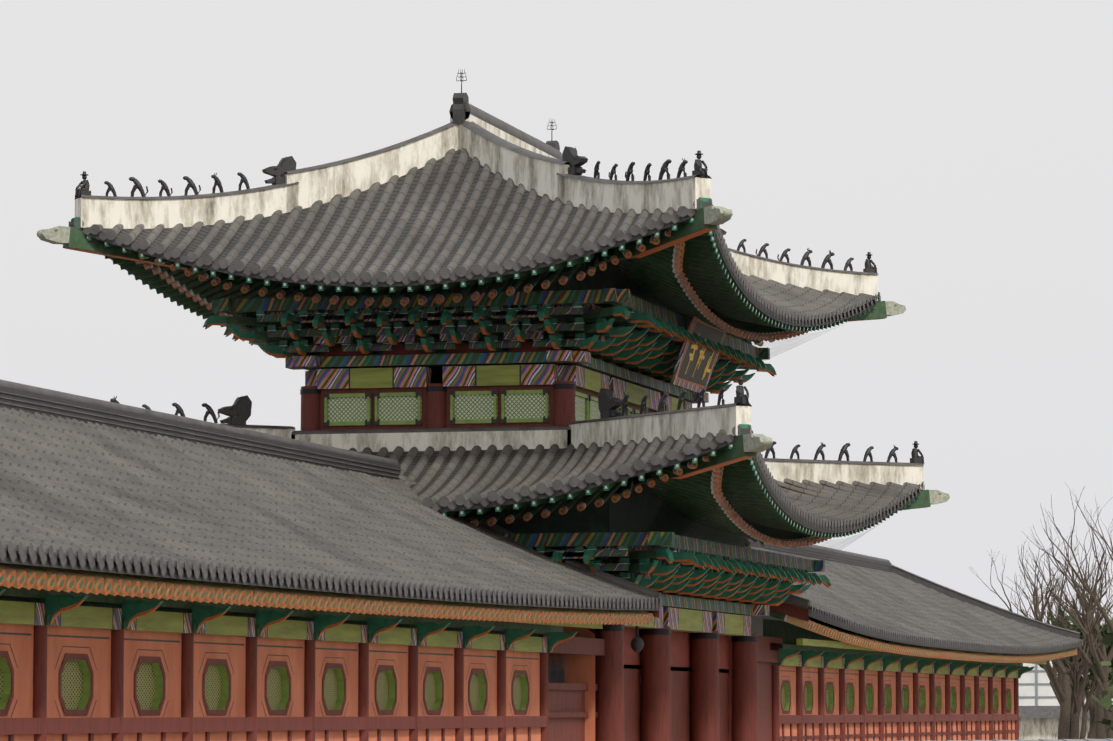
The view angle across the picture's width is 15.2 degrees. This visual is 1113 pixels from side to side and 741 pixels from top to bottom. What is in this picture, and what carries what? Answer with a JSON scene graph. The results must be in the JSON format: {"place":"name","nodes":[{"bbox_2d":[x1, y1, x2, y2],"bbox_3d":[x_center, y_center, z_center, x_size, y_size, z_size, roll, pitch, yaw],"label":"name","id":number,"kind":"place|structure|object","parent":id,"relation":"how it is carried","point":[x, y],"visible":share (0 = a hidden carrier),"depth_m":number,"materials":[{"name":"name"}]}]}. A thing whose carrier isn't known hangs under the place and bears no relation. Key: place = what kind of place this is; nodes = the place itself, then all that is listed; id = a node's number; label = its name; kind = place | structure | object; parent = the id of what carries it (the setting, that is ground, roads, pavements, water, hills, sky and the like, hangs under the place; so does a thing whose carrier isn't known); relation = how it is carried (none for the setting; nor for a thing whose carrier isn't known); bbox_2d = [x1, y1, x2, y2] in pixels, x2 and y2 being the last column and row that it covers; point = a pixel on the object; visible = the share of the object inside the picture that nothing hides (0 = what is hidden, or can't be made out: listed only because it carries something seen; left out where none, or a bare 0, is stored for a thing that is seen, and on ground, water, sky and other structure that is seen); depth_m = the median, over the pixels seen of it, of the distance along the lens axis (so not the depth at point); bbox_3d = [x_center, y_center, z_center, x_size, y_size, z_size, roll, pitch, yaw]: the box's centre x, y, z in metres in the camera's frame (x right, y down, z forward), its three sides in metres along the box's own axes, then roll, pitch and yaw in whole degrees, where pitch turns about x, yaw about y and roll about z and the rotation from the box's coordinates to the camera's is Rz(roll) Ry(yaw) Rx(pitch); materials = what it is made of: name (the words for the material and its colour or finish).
{"place":"outdoors","nodes":[
{"label":"outdoors","id":0,"kind":"place"},
{"bbox_2d":[0,589,577,740],"bbox_3d":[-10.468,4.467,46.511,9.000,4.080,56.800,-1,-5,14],"label":"corridor wall","id":1,"kind":"structure","parent":0,"point":[71,669],"depth_m":56.86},
{"bbox_2d":[0,563,652,636],"bbox_3d":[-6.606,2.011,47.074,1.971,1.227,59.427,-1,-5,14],"label":"roof eaves","id":2,"kind":"object","parent":1,"relation":"on","point":[27,583],"visible":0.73,"depth_m":55.94,"materials":[{"name":"brown wood"}]},
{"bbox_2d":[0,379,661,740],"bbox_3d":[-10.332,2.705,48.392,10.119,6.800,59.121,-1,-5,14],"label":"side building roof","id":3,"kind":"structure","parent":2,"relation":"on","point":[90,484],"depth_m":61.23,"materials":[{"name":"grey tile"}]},
{"bbox_2d":[0,0,1112,624],"label":"sky","id":4,"kind":"structure","parent":0,"point":[965,146],"materials":[{"name":"white"}]},
{"bbox_2d":[772,649,1033,740],"bbox_3d":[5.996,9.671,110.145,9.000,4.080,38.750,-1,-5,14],"label":"corridor wall","id":5,"kind":"structure","parent":0,"point":[829,696],"depth_m":105.69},
{"bbox_2d":[753,604,1076,666],"bbox_3d":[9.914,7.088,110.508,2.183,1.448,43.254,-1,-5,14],"label":"roof eaves","id":6,"kind":"object","parent":5,"relation":"on","point":[794,633],"visible":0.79,"depth_m":97.59,"materials":[{"name":"brown wood"}]},
{"bbox_2d":[745,539,1082,653],"bbox_3d":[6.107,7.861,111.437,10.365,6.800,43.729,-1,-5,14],"label":"side building roof","id":7,"kind":"structure","parent":6,"relation":"on","point":[880,598],"depth_m":116.86,"materials":[{"name":"grey tile"}]},
{"bbox_2d":[896,738,1112,740],"bbox_3d":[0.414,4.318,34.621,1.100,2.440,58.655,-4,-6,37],"label":"ground","id":8,"kind":"structure","parent":0,"point":[1107,739],"depth_m":40.29,"materials":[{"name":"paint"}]},
{"bbox_2d":[1019,706,1089,739],"bbox_3d":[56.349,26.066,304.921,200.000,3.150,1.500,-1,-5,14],"label":"wall","id":9,"kind":"structure","parent":0,"point":[1038,722],"depth_m":310.24,"materials":[{"name":"paint"}]},
{"label":"ground","id":10,"kind":"structure","parent":0,"visible":0},
{"bbox_2d":[539,635,782,740],"bbox_3d":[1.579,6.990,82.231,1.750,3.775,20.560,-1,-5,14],"label":"gate link bays","id":11,"kind":"object","parent":10,"relation":"on","point":[567,714],"visible":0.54,"depth_m":75.19,"materials":[{"name":"brown wood"}]},
{"bbox_2d":[587,594,768,740],"bbox_3d":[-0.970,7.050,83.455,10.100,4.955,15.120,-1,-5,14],"label":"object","id":12,"kind":"structure","parent":10,"relation":"on","point":[680,668],"depth_m":83.53,"materials":[{"name":"red wood"}]},
{"bbox_2d":[441,424,949,605],"bbox_3d":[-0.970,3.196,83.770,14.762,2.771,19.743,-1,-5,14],"label":"lower roof eaves","id":13,"kind":"object","parent":12,"relation":"on","point":[689,495],"visible":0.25,"depth_m":77.34,"materials":[{"name":"green wood"}]},
{"bbox_2d":[146,248,866,575],"bbox_3d":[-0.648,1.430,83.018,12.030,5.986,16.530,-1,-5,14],"label":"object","id":14,"kind":"object","parent":13,"relation":"attached to","point":[561,336],"visible":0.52,"depth_m":77.40,"materials":[{"name":"green wood"}]},
{"bbox_2d":[222,403,924,538],"bbox_3d":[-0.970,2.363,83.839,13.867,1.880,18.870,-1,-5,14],"label":"gate roof","id":15,"kind":"structure","parent":13,"relation":"on","point":[451,469],"depth_m":77.57,"materials":[{"name":"grey tile"}]},
{"bbox_2d":[285,350,708,429],"bbox_3d":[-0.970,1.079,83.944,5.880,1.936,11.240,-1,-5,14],"label":"wall","id":16,"kind":"structure","parent":15,"relation":"on","point":[512,389],"depth_m":78.98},
{"bbox_2d":[37,197,905,393],"bbox_3d":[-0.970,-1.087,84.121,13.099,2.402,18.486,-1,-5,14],"label":"roof eaves","id":17,"kind":"object","parent":16,"relation":"on","point":[663,259],"visible":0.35,"depth_m":78.46,"materials":[{"name":"green wood"}]},
{"bbox_2d":[69,102,880,341],"bbox_3d":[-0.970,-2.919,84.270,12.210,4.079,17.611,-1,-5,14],"label":"upper roof","id":18,"kind":"structure","parent":17,"relation":"on","point":[478,193],"depth_m":78.13,"materials":[{"name":"grey tile"}]},
{"bbox_2d":[75,69,876,274],"bbox_3d":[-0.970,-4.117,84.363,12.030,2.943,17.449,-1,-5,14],"label":"roof figurines","id":19,"kind":"object","parent":18,"relation":"on","point":[570,156],"visible":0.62,"depth_m":78.42},
{"bbox_2d":[670,315,726,392],"bbox_3d":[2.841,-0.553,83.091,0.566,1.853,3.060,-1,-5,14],"label":"signboard","id":20,"kind":"object","parent":17,"relation":"attached to","point":[694,366],"visible":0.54,"depth_m":82.84},
{"bbox_2d":[110,376,923,463],"bbox_3d":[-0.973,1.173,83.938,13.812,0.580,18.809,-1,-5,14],"label":"roof figurines","id":21,"kind":"object","parent":15,"relation":"on","point":[238,412],"visible":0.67,"depth_m":78.19},
{"bbox_2d":[970,484,1112,739],"bbox_3d":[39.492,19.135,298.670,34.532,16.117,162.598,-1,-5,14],"label":"bare trees","id":22,"kind":"object","parent":10,"relation":"on","point":[1064,684],"visible":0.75,"depth_m":229.46,"materials":[{"name":"brown plant"}]},
{"bbox_2d":[1018,625,1112,705],"bbox_3d":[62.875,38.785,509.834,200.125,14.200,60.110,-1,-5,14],"label":"building","id":23,"kind":"structure","parent":10,"relation":"on","point":[1035,688],"depth_m":480.93,"materials":[{"name":"white glass"}]},
{"bbox_2d":[1039,609,1112,738],"bbox_3d":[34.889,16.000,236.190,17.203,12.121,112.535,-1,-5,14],"label":"bare trees","id":24,"kind":"object","parent":10,"relation":"on","point":[1106,702],"visible":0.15,"depth_m":239.90,"materials":[{"name":"brown plant"}]}
]}

